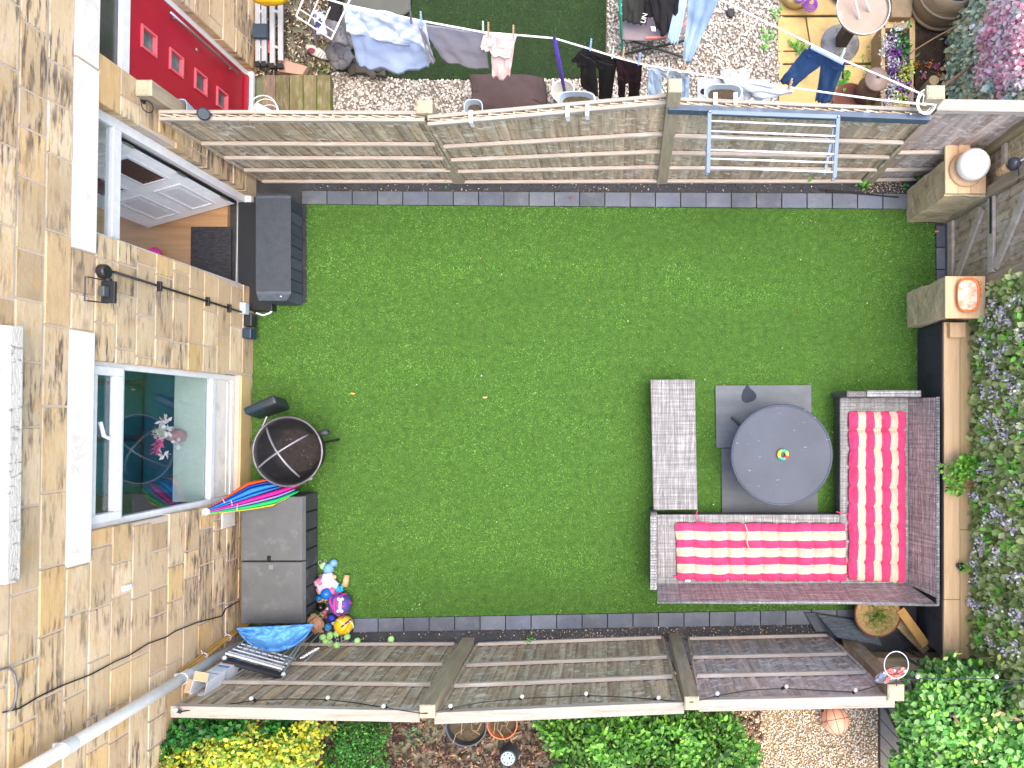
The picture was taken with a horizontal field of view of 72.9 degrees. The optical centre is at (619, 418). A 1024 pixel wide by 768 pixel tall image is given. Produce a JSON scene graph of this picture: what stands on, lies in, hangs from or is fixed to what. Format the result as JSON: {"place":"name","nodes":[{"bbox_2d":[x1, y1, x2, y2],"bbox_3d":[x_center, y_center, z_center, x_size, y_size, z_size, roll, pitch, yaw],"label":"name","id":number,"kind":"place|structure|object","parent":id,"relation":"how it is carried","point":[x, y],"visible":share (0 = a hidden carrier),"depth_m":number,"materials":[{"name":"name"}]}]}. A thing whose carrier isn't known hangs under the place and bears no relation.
{"place":"outdoors","nodes":[
{"label":"outdoors","id":0,"kind":"place"},
{"bbox_2d":[335,0,605,79],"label":"lawn","id":1,"kind":"structure","parent":0,"point":[517,53],"depth_m":7.98,"materials":[{"name":"plant"}]},
{"bbox_2d":[346,54,385,78],"bbox_3d":[-2.921,-4.069,7.896,0.502,0.116,0.296,0,90,0],"label":"muddy jacket","id":2,"kind":"object","parent":1,"relation":"on","point":[353,68],"visible":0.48,"depth_m":7.87,"materials":[{"name":"fabric"}]},
{"bbox_2d":[325,35,354,69],"bbox_3d":[-3.145,-4.149,7.697,0.349,0.144,0.398,0,90,0],"label":"grey shirt","id":3,"kind":"object","parent":2,"relation":"on","point":[339,57],"visible":0.9,"depth_m":7.67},
{"bbox_2d":[340,0,410,50],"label":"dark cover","id":4,"kind":"object","parent":1,"relation":"on","point":[401,7],"visible":0.3,"depth_m":7.92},
{"bbox_2d":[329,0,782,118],"bbox_3d":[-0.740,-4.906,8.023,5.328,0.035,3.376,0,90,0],"label":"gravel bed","id":5,"kind":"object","parent":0,"point":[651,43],"visible":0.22,"depth_m":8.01,"materials":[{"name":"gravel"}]},
{"bbox_2d":[262,75,333,115],"bbox_3d":[-3.717,-3.583,7.925,0.781,0.150,0.740,0,90,0],"label":"deck step","id":6,"kind":"object","parent":5,"relation":"on","point":[300,92],"visible":0.54,"depth_m":7.85,"materials":[{"name":"wood"}]},
{"bbox_2d":[330,0,783,118],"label":"gravel","id":7,"kind":"structure","parent":0,"point":[611,39],"depth_m":7.99,"materials":[{"name":"gravel"}]},
{"bbox_2d":[469,73,546,109],"bbox_3d":[-1.267,-3.675,7.782,0.868,0.358,0.530,0,90,0],"label":"chair cover","id":8,"kind":"object","parent":7,"relation":"on","point":[512,90],"visible":0.78,"depth_m":7.64,"materials":[{"name":"brown fabric"}]},
{"bbox_2d":[619,0,686,57],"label":"camping chair","id":9,"kind":"object","parent":7,"relation":"on","point":[635,33],"visible":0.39,"depth_m":7.58,"materials":[{"name":"fabric"}]},
{"bbox_2d":[622,0,647,25],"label":"dark sweatshirt","id":10,"kind":"object","parent":9,"relation":"on","point":[633,11],"visible":0.99,"depth_m":7.36,"materials":[{"name":"grey fabric"}]},
{"bbox_2d":[649,0,678,36],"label":"black jacket","id":11,"kind":"object","parent":9,"relation":"hanging from","point":[663,11],"visible":1,"depth_m":7.28,"materials":[{"name":"fabric"}]},
{"bbox_2d":[667,0,686,44],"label":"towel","id":12,"kind":"object","parent":9,"relation":"on","point":[675,28],"visible":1,"depth_m":7.34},
{"bbox_2d":[230,179,946,671],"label":"courtyard ground","id":13,"kind":"structure","parent":0,"point":[896,641],"depth_m":8.01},
{"bbox_2d":[135,80,185,115],"bbox_3d":[-4.172,-2.894,6.994,0.168,2.012,0.167,0,90,0],"label":"fence post","id":14,"kind":"object","parent":13,"relation":"on","point":[157,96],"visible":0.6,"depth_m":6.10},
{"bbox_2d":[184,645,268,695],"bbox_3d":[-4.041,2.548,7.248,0.222,1.504,0.264,10,90,0],"label":"carton","id":15,"kind":"object","parent":13,"relation":"on","point":[212,678],"visible":0.62,"depth_m":6.69,"materials":[{"name":"cardboard"}]},
{"bbox_2d":[238,202,276,311],"bbox_3d":[-4.207,-1.875,7.942,0.397,0.125,1.250,0,90,0],"label":"doorstep","id":16,"kind":"object","parent":13,"relation":"on","point":[246,243],"depth_m":7.88,"materials":[{"name":"grey stone"}]},
{"bbox_2d":[222,624,320,678],"bbox_3d":[-3.585,2.501,7.437,0.951,0.988,0.417,0,90,0],"label":"clothes airer","id":17,"kind":"object","parent":13,"relation":"on","point":[255,668],"visible":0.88,"depth_m":7.03,"materials":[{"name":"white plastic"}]},
{"bbox_2d":[236,624,313,651],"bbox_3d":[-3.639,2.317,7.200,0.860,0.216,0.341,0,90,0],"label":"blue bag","id":18,"kind":"object","parent":17,"relation":"on","point":[278,638],"visible":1,"depth_m":7.16,"materials":[{"name":"plastic"}]},
{"bbox_2d":[256,193,302,305],"bbox_3d":[-3.805,-1.901,7.741,0.394,0.498,1.190,0,90,0],"label":"deck box","id":19,"kind":"object","parent":13,"relation":"on","point":[279,244],"visible":1,"depth_m":7.49,"materials":[{"name":"grey plastic"}]},
{"bbox_2d":[159,110,452,182],"bbox_3d":[-2.977,-2.754,7.085,2.430,1.830,0.132,0,90,0],"label":"timber fence","id":20,"kind":"object","parent":13,"relation":"on","point":[311,146],"visible":0.94,"depth_m":6.76,"materials":[{"name":"wood"}]},
{"bbox_2d":[171,642,456,721],"bbox_3d":[-2.929,2.658,7.082,2.250,1.836,0.132,1,90,0],"label":"timber fence","id":21,"kind":"object","parent":13,"relation":"on","point":[399,675],"visible":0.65,"depth_m":6.76,"materials":[{"name":"wood"}]},
{"bbox_2d":[416,100,464,183],"bbox_3d":[-1.813,-2.807,7.064,0.265,1.872,0.121,0,90,0],"label":"fence post","id":22,"kind":"object","parent":13,"relation":"on","point":[424,108],"visible":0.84,"depth_m":6.27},
{"bbox_2d":[419,637,473,717],"bbox_3d":[-1.744,2.619,7.044,0.196,1.912,0.125,0,90,0],"label":"fence post","id":23,"kind":"object","parent":13,"relation":"on","point":[433,699],"visible":1,"depth_m":6.73,"materials":[{"name":"wood"}]},
{"bbox_2d":[173,674,1023,713],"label":"string lights","id":24,"kind":"object","parent":23,"relation":"attached to","point":[657,697],"visible":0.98,"depth_m":6.26,"materials":[{"name":"black plastic"}]},
{"bbox_2d":[427,93,665,183],"bbox_3d":[-0.681,-2.784,7.085,2.328,1.830,0.190,-3,90,0],"label":"timber fence","id":25,"kind":"object","parent":13,"relation":"on","point":[617,140],"visible":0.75,"depth_m":6.78,"materials":[{"name":"wood"}]},
{"bbox_2d":[557,91,595,120],"bbox_3d":[-0.399,-2.892,6.349,0.360,0.382,0.336,0,90,0],"label":"fence planter","id":26,"kind":"object","parent":25,"relation":"hanging from","point":[569,96],"visible":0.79,"depth_m":6.39,"materials":[{"name":"white plastic"}]},
{"bbox_2d":[434,635,683,723],"bbox_3d":[-0.544,2.642,7.082,2.266,1.836,0.147,-2,90,0],"label":"timber fence","id":27,"kind":"object","parent":13,"relation":"on","point":[638,666],"visible":0.94,"depth_m":6.77,"materials":[{"name":"wood"}]},
{"bbox_2d":[353,609,854,631],"bbox_3d":[-0.138,2.363,7.992,5.950,0.033,0.169,-1,90,0],"label":"paving edge","id":28,"kind":"object","parent":13,"relation":"on","point":[624,620],"visible":0.97,"depth_m":7.98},
{"bbox_2d":[817,613,881,644],"bbox_3d":[2.654,2.430,7.842,0.780,0.176,0.225,10,90,0],"label":"slate piece","id":29,"kind":"object","parent":28,"relation":"on","point":[842,628],"visible":0.78,"depth_m":7.84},
{"bbox_2d":[302,191,907,208],"bbox_3d":[-0.169,-2.557,7.992,7.078,0.033,0.174,0,90,0],"label":"paving edge","id":30,"kind":"object","parent":13,"relation":"on","point":[748,200],"visible":1,"depth_m":7.98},
{"bbox_2d":[308,182,903,640],"bbox_3d":[0.077,-0.095,8.000,7.464,0.024,5.403,0,90,0],"label":"grit","id":31,"kind":"object","parent":13,"relation":"on","point":[870,188],"visible":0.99,"depth_m":8.00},
{"bbox_2d":[657,78,681,183],"bbox_3d":[0.491,-2.844,6.944,0.139,2.112,0.192,0,90,0],"label":"fence post","id":32,"kind":"object","parent":13,"relation":"on","point":[674,92],"visible":0.9,"depth_m":6.60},
{"bbox_2d":[669,633,698,709],"bbox_3d":[0.647,2.555,7.044,0.131,1.912,0.142,0,90,0],"label":"fence post","id":33,"kind":"object","parent":13,"relation":"on","point":[687,687],"visible":1,"depth_m":6.70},
{"bbox_2d":[687,633,894,711],"bbox_3d":[1.603,2.576,7.082,1.774,1.836,0.110,-1,90,0],"label":"timber fence","id":34,"kind":"object","parent":13,"relation":"on","point":[737,663],"visible":0.94,"depth_m":6.77,"materials":[{"name":"wood"}]},
{"bbox_2d":[667,97,929,182],"bbox_3d":[1.697,-2.785,7.085,2.412,1.830,0.154,2,90,0],"label":"timber fence","id":35,"kind":"object","parent":13,"relation":"on","point":[864,148],"visible":0.84,"depth_m":6.99,"materials":[{"name":"wood"}]},
{"bbox_2d":[704,84,742,105],"bbox_3d":[0.968,-2.970,6.329,0.360,0.342,0.275,0,90,0],"label":"fence planter","id":36,"kind":"object","parent":35,"relation":"hanging from","point":[714,92],"visible":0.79,"depth_m":6.37,"materials":[{"name":"white plastic"}]},
{"bbox_2d":[668,102,930,180],"bbox_3d":[1.629,-2.501,6.202,2.369,0.177,0.676,0,90,0],"label":"drying rack","id":37,"kind":"object","parent":35,"relation":"attached to","point":[836,117],"visible":1,"depth_m":6.14,"materials":[{"name":"blue metal"}]},
{"bbox_2d":[841,639,903,700],"bbox_3d":[2.581,2.545,7.069,0.331,1.862,0.302,0,90,0],"label":"fence post","id":38,"kind":"object","parent":13,"relation":"on","point":[865,658],"visible":0.73,"depth_m":6.83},
{"bbox_2d":[874,651,908,685],"bbox_3d":[2.437,2.223,6.055,0.254,0.100,0.334,21,90,0],"label":"basket","id":39,"kind":"object","parent":38,"relation":"hanging from","point":[890,674],"visible":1,"depth_m":6.06,"materials":[{"name":"white plastic"}]},
{"bbox_2d":[852,605,900,641],"bbox_3d":[2.976,2.242,7.793,0.621,0.374,0.582,22,90,0],"label":"potted plant","id":40,"kind":"object","parent":13,"relation":"on","point":[877,620],"depth_m":7.78,"materials":[{"name":"green plant"}]},
{"bbox_2d":[862,85,944,182],"bbox_3d":[2.843,-2.839,6.984,0.302,2.032,0.161,0,90,0],"label":"fence post","id":41,"kind":"object","parent":13,"relation":"on","point":[934,94],"visible":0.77,"depth_m":6.10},
{"bbox_2d":[328,0,926,105],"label":"washing line","id":42,"kind":"object","parent":41,"relation":"attached to","point":[713,76],"visible":0.96,"depth_m":6.40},
{"bbox_2d":[343,5,429,74],"bbox_3d":[-2.251,-3.674,6.654,0.898,0.849,0.228,0,90,0],"label":"duvet cover","id":43,"kind":"object","parent":42,"relation":"hanging from","point":[393,44],"visible":1,"depth_m":6.64,"materials":[{"name":"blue fabric"}]},
{"bbox_2d":[418,24,488,69],"bbox_3d":[-1.590,-3.634,6.699,0.638,0.599,0.152,0,90,0],"label":"bed sheet","id":44,"kind":"object","parent":42,"relation":"hanging from","point":[454,46],"visible":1,"depth_m":6.67,"materials":[{"name":"grey fabric"}]},
{"bbox_2d":[480,21,516,80],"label":"baby clothes","id":45,"kind":"object","parent":42,"relation":"hanging from","point":[500,48],"visible":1,"depth_m":6.65,"materials":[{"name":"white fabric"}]},
{"bbox_2d":[571,38,615,98],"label":"black trousers","id":46,"kind":"object","parent":42,"relation":"hanging from","point":[588,62],"visible":0.98,"depth_m":6.82,"materials":[{"name":"fabric"}]},
{"bbox_2d":[616,47,641,97],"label":"leggings","id":47,"kind":"object","parent":42,"relation":"hanging from","point":[629,74],"visible":0.91,"depth_m":6.78,"materials":[{"name":"fabric"}]},
{"bbox_2d":[647,60,689,96],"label":"light jeans","id":48,"kind":"object","parent":42,"relation":"hanging from","point":[655,75],"visible":0.79,"depth_m":6.63,"materials":[{"name":"fabric"}]},
{"bbox_2d":[723,68,793,100],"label":"pale jeans","id":49,"kind":"object","parent":42,"relation":"hanging from","point":[757,92],"visible":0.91,"depth_m":6.39,"materials":[{"name":"fabric"}]},
{"bbox_2d":[719,0,924,95],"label":"washing line","id":50,"kind":"object","parent":41,"relation":"attached to","point":[809,43],"visible":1,"depth_m":6.43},
{"bbox_2d":[683,0,717,64],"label":"faded jeans","id":51,"kind":"object","parent":50,"relation":"hanging from","point":[699,13],"visible":0.99,"depth_m":6.87,"materials":[{"name":"fabric"}]},
{"bbox_2d":[779,44,845,103],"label":"dark jeans","id":52,"kind":"object","parent":50,"relation":"hanging from","point":[809,60],"visible":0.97,"depth_m":6.75,"materials":[{"name":"fabric"}]},
{"bbox_2d":[871,652,940,670],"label":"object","id":53,"kind":"object","parent":13,"relation":"on","point":[893,659],"visible":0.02,"depth_m":7.80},
{"bbox_2d":[935,226,944,279],"bbox_3d":[3.761,-1.615,7.992,0.107,0.033,1.283,0,90,0],"label":"paving edge","id":54,"kind":"object","parent":13,"relation":"on","point":[940,252],"visible":0.44,"depth_m":7.98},
{"bbox_2d":[917,322,975,658],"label":"retaining wall","id":55,"kind":"structure","parent":13,"relation":"on","point":[944,373],"depth_m":7.34,"materials":[{"name":"brown wood"}]},
{"bbox_2d":[935,451,981,497],"bbox_3d":[3.602,0.588,7.207,0.468,0.265,0.423,-27,90,0],"label":"shrub","id":56,"kind":"object","parent":55,"relation":"on","point":[964,474],"visible":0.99,"depth_m":7.14,"materials":[{"name":"green plant"}]},
{"bbox_2d":[907,276,987,327],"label":"stone pillar","id":57,"kind":"structure","parent":13,"relation":"on","point":[932,303],"depth_m":7.22,"materials":[{"name":"beige stone"}]},
{"bbox_2d":[906,145,989,222],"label":"stone pillar","id":58,"kind":"structure","parent":13,"relation":"on","point":[938,194],"depth_m":7.32,"materials":[{"name":"beige stone"}]},
{"bbox_2d":[949,148,990,186],"bbox_3d":[3.567,-2.559,6.881,0.360,0.288,0.360,0,90,0],"label":"globe lamp","id":59,"kind":"object","parent":58,"relation":"on","point":[969,167],"visible":1,"depth_m":6.82,"materials":[{"name":"white glass"}]},
{"bbox_2d":[876,99,1023,181],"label":"timber fence","id":60,"kind":"object","parent":13,"relation":"on","point":[976,123],"visible":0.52,"depth_m":6.70,"materials":[{"name":"wood"}]},
{"bbox_2d":[943,163,1023,222],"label":"gate post","id":61,"kind":"object","parent":13,"relation":"on","point":[1003,183],"visible":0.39,"depth_m":6.84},
{"bbox_2d":[947,179,1023,275],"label":"garden gate","id":62,"kind":"structure","parent":61,"relation":"attached to","point":[986,238],"depth_m":7.03,"materials":[{"name":"grey wood"}]},
{"bbox_2d":[983,119,1023,155],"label":"corner post","id":63,"kind":"object","parent":13,"relation":"on","point":[1009,135],"visible":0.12,"depth_m":6.72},
{"bbox_2d":[986,132,1023,183],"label":"timber fence","id":64,"kind":"object","parent":13,"relation":"on","point":[1005,153],"visible":0.33,"depth_m":6.78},
{"bbox_2d":[251,205,935,624],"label":"lawn","id":65,"kind":"structure","parent":0,"point":[727,339],"depth_m":7.99,"materials":[{"name":"plant"}]},
{"bbox_2d":[241,492,317,623],"bbox_3d":[-3.804,1.552,7.730,0.699,0.520,1.398,0,90,0],"label":"storage box","id":66,"kind":"object","parent":65,"relation":"on","point":[279,556],"visible":0.88,"depth_m":7.48,"materials":[{"name":"plastic"}]},
{"bbox_2d":[202,478,311,515],"bbox_3d":[-3.931,0.822,7.452,0.840,0.783,0.303,-6,90,0],"label":"parasol","id":67,"kind":"object","parent":66,"relation":"on","point":[255,494],"visible":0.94,"depth_m":7.35,"materials":[{"name":"multicoloured fabric"}]},
{"bbox_2d":[244,395,339,486],"bbox_3d":[-3.614,0.237,7.611,0.787,0.764,1.020,-12,90,0],"label":"fire bowl","id":68,"kind":"object","parent":65,"relation":"on","point":[288,451],"visible":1,"depth_m":7.57,"materials":[{"name":"metal"}]},
{"bbox_2d":[649,379,696,509],"bbox_3d":[0.613,0.293,7.820,0.530,0.360,1.467,0,90,0],"label":"bench","id":69,"kind":"object","parent":65,"relation":"on","point":[673,443],"visible":1,"depth_m":7.64,"materials":[{"name":"wicker"}]},
{"bbox_2d":[715,385,811,447],"bbox_3d":[1.682,-0.025,7.973,1.125,0.038,0.733,0,90,0],"label":"paving slab","id":70,"kind":"object","parent":65,"relation":"on","point":[740,403],"depth_m":7.96,"materials":[{"name":"stone"}]},
{"bbox_2d":[721,448,817,511],"bbox_3d":[1.752,0.725,7.973,1.131,0.037,0.789,0,90,0],"label":"paving slab","id":71,"kind":"object","parent":65,"relation":"on","point":[736,496],"depth_m":7.96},
{"bbox_2d":[730,404,832,505],"bbox_3d":[1.766,0.397,7.686,1.114,0.545,1.114,0,90,0],"label":"round table","id":72,"kind":"object","parent":71,"relation":"on","point":[762,471],"visible":0.99,"depth_m":7.42,"materials":[{"name":"black plastic"}]},
{"bbox_2d":[649,390,939,606],"bbox_3d":[1.884,0.852,7.642,3.088,0.716,2.319,0,90,0],"label":"corner sofa","id":73,"kind":"object","parent":65,"relation":"on","point":[922,493],"visible":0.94,"depth_m":7.58,"materials":[{"name":"wicker"}]},
{"bbox_2d":[673,510,846,581],"bbox_3d":[1.581,1.428,7.650,1.955,0.131,0.810,0,90,0],"label":"seat cushion","id":74,"kind":"object","parent":73,"relation":"on","point":[806,552],"visible":1,"depth_m":7.64,"materials":[{"name":"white fabric"}]},
{"bbox_2d":[836,411,905,582],"bbox_3d":[2.832,0.881,7.659,0.785,0.113,1.932,0,90,0],"label":"seat cushion","id":75,"kind":"object","parent":73,"relation":"on","point":[876,514],"visible":1,"depth_m":7.64,"materials":[{"name":"fabric"}]},
{"bbox_2d":[249,0,965,767],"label":"ground","id":76,"kind":"structure","parent":0,"point":[259,92],"depth_m":8.04,"materials":[{"name":"soil"}]},
{"bbox_2d":[0,0,259,767],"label":"stone house","id":77,"kind":"structure","parent":76,"relation":"on","point":[99,165],"depth_m":5.84,"materials":[{"name":"beige stone"}]},
{"bbox_2d":[83,276,116,303],"bbox_3d":[-4.206,-1.037,5.533,0.158,0.156,0.201,0,90,0],"label":"floodlight","id":78,"kind":"object","parent":77,"relation":"attached to","point":[107,291],"visible":1,"depth_m":5.58,"materials":[{"name":"black plastic"}]},
{"bbox_2d":[19,638,246,767],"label":"downpipe","id":79,"kind":"object","parent":77,"relation":"attached to","point":[66,747],"visible":0.89,"depth_m":5.76,"materials":[{"name":"plastic"}]},
{"bbox_2d":[96,371,174,495],"bbox_3d":[-5.235,-0.089,7.605,0.771,0.710,1.856,0,90,0],"label":"settee","id":80,"kind":"object","parent":77,"relation":"on","point":[151,402],"visible":0.3,"depth_m":7.58,"materials":[{"name":"teal fabric"}]},
{"bbox_2d":[91,361,234,529],"bbox_3d":[-4.387,0.219,6.650,0.088,2.150,1.410,1,90,0],"label":"window","id":81,"kind":"structure","parent":77,"relation":"in","point":[220,387],"depth_m":6.62,"materials":[{"name":"white plastic"}]},
{"bbox_2d":[97,130,233,227],"bbox_3d":[-4.965,-2.357,6.955,1.029,1.950,0.377,1,90,0],"label":"front door","id":82,"kind":"structure","parent":77,"relation":"in","point":[154,192],"depth_m":7.16,"materials":[{"name":"white plastic"}]},
{"bbox_2d":[150,414,186,459],"bbox_3d":[-4.654,0.183,7.089,0.275,0.429,0.477,0,90,0],"label":"flower vase","id":83,"kind":"object","parent":77,"relation":"on","point":[176,436],"visible":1,"depth_m":7.00,"materials":[{"name":"pink ceramic"}]},
{"bbox_2d":[129,0,249,115],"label":"front door","id":84,"kind":"structure","parent":77,"relation":"in","point":[165,49],"depth_m":6.76,"materials":[{"name":"red paint"}]},
{"bbox_2d":[190,227,230,279],"bbox_3d":[-4.757,-1.764,7.949,0.480,0.009,0.938,0,90,0],"label":"doormat","id":85,"kind":"object","parent":77,"relation":"on","point":[210,249],"visible":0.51,"depth_m":7.94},
{"bbox_2d":[254,3,267,67],"bbox_3d":[-4.123,-4.877,7.860,0.137,0.040,1.656,0,90,0],"label":"ladder","id":86,"kind":"object","parent":77,"relation":"attached to","point":[260,13],"visible":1,"depth_m":7.84,"materials":[{"name":"metal"}]},
{"bbox_2d":[255,0,335,75],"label":"bark litter","id":87,"kind":"object","parent":76,"relation":"on","point":[288,21],"visible":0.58,"depth_m":7.97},
{"bbox_2d":[269,4,283,69],"bbox_3d":[-3.947,-4.865,7.860,0.159,0.040,1.678,0,90,0],"label":"ladder","id":88,"kind":"object","parent":87,"relation":"on","point":[280,46],"visible":1,"depth_m":7.84,"materials":[{"name":"metal"}]},
{"bbox_2d":[245,661,764,767],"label":"bark mulch","id":89,"kind":"object","parent":76,"relation":"on","point":[464,755],"visible":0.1,"depth_m":7.98,"materials":[{"name":"wood"}]},
{"bbox_2d":[159,718,298,765],"bbox_3d":[-3.982,3.048,7.181,1.530,1.646,0.481,-11,90,0],"label":"dark ivy","id":90,"kind":"object","parent":89,"relation":"on","point":[183,730],"visible":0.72,"depth_m":6.56,"materials":[{"name":"green plant"}]},
{"bbox_2d":[154,719,336,767],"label":"golden shrub","id":91,"kind":"object","parent":89,"relation":"on","point":[272,752],"visible":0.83,"depth_m":6.63,"materials":[{"name":"yellow plant"}]},
{"bbox_2d":[320,721,391,767],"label":"box hedge","id":92,"kind":"object","parent":89,"relation":"on","point":[369,741],"visible":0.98,"depth_m":7.36,"materials":[{"name":"green plant"}]},
{"bbox_2d":[445,722,486,746],"bbox_3d":[-1.723,3.462,7.833,0.470,0.334,0.470,0,90,0],"label":"plant pot","id":93,"kind":"object","parent":89,"relation":"on","point":[465,734],"visible":0.48,"depth_m":7.75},
{"bbox_2d":[487,721,519,740],"bbox_3d":[-1.343,3.442,7.857,0.350,0.287,0.414,-30,90,0],"label":"plant pot","id":94,"kind":"object","parent":89,"relation":"on","point":[501,730],"visible":0.48,"depth_m":7.80,"materials":[{"name":"ceramic"}]},
{"bbox_2d":[532,710,764,767],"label":"laurel hedge","id":95,"kind":"object","parent":89,"relation":"on","point":[695,744],"visible":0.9,"depth_m":7.02,"materials":[{"name":"green plant"}]},
{"bbox_2d":[732,708,877,767],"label":"gravel bed","id":96,"kind":"object","parent":76,"relation":"on","point":[819,740],"depth_m":8.01,"materials":[{"name":"gravel"}]},
{"bbox_2d":[778,0,914,109],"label":"stone paving","id":97,"kind":"structure","parent":76,"relation":"on","point":[822,18],"depth_m":7.98,"materials":[{"name":"stone"}]},
{"bbox_2d":[821,0,890,60],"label":"pedestal table","id":98,"kind":"object","parent":97,"relation":"on","point":[856,18],"visible":0.98,"depth_m":7.23,"materials":[{"name":"wood"}]},
{"bbox_2d":[855,67,888,104],"bbox_3d":[2.852,-3.764,7.739,0.280,0.522,0.280,0,90,0],"label":"lidded pot","id":99,"kind":"object","parent":97,"relation":"on","point":[870,85],"visible":0.84,"depth_m":7.57,"materials":[{"name":"brown ceramic"}]},
{"bbox_2d":[871,21,918,112],"bbox_3d":[3.131,-3.960,7.775,0.493,0.430,1.033,0,90,0],"label":"planter box","id":100,"kind":"object","parent":97,"relation":"on","point":[892,46],"visible":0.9,"depth_m":7.67,"materials":[{"name":"brown wood"}]},
{"bbox_2d":[914,28,947,100],"bbox_3d":[3.662,-4.090,8.015,0.394,0.050,0.956,0,90,0],"label":"soil bed","id":101,"kind":"object","parent":76,"relation":"on","point":[933,49],"visible":0.43,"depth_m":7.99,"materials":[{"name":"soil"}]},
{"bbox_2d":[911,0,968,30],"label":"stone tub","id":102,"kind":"object","parent":76,"relation":"on","point":[936,15],"visible":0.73,"depth_m":7.69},
{"bbox_2d":[939,0,1023,99],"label":"leaf screen","id":103,"kind":"object","parent":76,"relation":"on","point":[987,37],"visible":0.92,"depth_m":6.92,"materials":[{"name":"green plant"}]},
{"bbox_2d":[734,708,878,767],"bbox_3d":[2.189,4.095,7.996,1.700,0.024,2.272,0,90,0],"label":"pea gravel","id":104,"kind":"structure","parent":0,"point":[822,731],"depth_m":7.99,"materials":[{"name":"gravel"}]},
{"bbox_2d":[822,709,848,734],"bbox_3d":[2.482,3.466,7.848,0.308,0.308,0.309,0,90,0],"label":"basketball","id":105,"kind":"object","parent":104,"relation":"on","point":[835,721],"visible":0.88,"depth_m":7.74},
{"bbox_2d":[888,0,912,21],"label":"sandstone block","id":106,"kind":"object","parent":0,"point":[901,11],"depth_m":7.88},
{"bbox_2d":[878,672,973,767],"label":"deck floor","id":107,"kind":"structure","parent":0,"point":[888,735],"depth_m":7.97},
{"bbox_2d":[885,648,1023,767],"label":"rose shrub","id":108,"kind":"object","parent":107,"relation":"on","point":[976,730],"visible":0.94,"depth_m":6.65,"materials":[{"name":"green plant"}]},
{"bbox_2d":[956,277,980,311],"bbox_3d":[3.578,-1.265,6.999,0.250,0.058,0.356,0,90,0],"label":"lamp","id":109,"kind":"object","parent":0,"point":[968,294],"visible":1,"depth_m":6.99,"materials":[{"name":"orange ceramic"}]},
{"bbox_2d":[965,269,1023,713],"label":"hedge","id":110,"kind":"object","parent":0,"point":[995,394],"visible":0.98,"depth_m":6.77,"materials":[{"name":"green plant"}]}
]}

